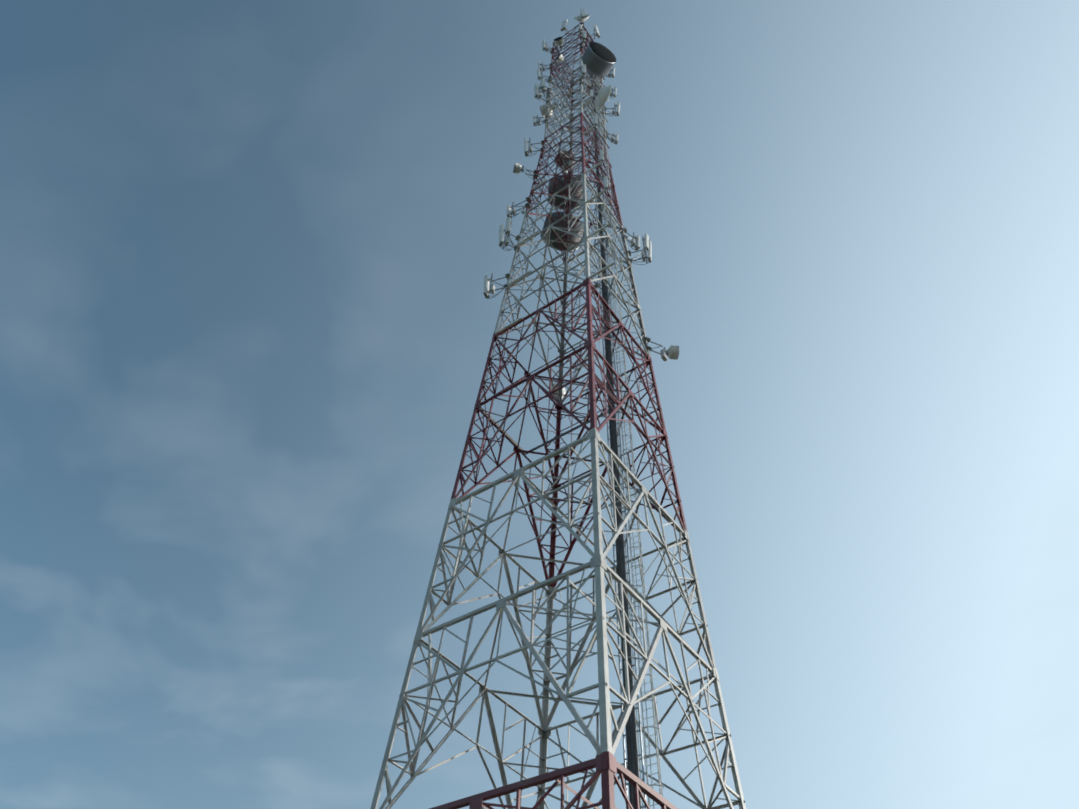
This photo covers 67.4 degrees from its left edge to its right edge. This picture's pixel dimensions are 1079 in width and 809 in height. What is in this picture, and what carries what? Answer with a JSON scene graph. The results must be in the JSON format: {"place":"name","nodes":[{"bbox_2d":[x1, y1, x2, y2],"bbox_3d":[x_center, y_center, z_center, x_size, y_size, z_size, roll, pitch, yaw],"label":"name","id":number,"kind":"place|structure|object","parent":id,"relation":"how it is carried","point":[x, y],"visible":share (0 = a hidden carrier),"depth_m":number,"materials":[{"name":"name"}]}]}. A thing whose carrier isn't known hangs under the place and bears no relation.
{"place":"outdoors","nodes":[
{"label":"outdoors","id":0,"kind":"place"},
{"bbox_2d":[0,0,1078,808],"label":"sky","id":1,"kind":"structure","parent":0,"point":[248,248],"materials":[{"name":"blue"}]},
{"label":"ground","id":2,"kind":"structure","parent":0,"visible":0},
{"bbox_2d":[370,22,745,808],"bbox_3d":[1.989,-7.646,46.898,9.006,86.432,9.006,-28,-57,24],"label":"lattice tower","id":3,"kind":"structure","parent":2,"relation":"on","point":[604,762],"depth_m":30.09,"materials":[{"name":"metal"}]},
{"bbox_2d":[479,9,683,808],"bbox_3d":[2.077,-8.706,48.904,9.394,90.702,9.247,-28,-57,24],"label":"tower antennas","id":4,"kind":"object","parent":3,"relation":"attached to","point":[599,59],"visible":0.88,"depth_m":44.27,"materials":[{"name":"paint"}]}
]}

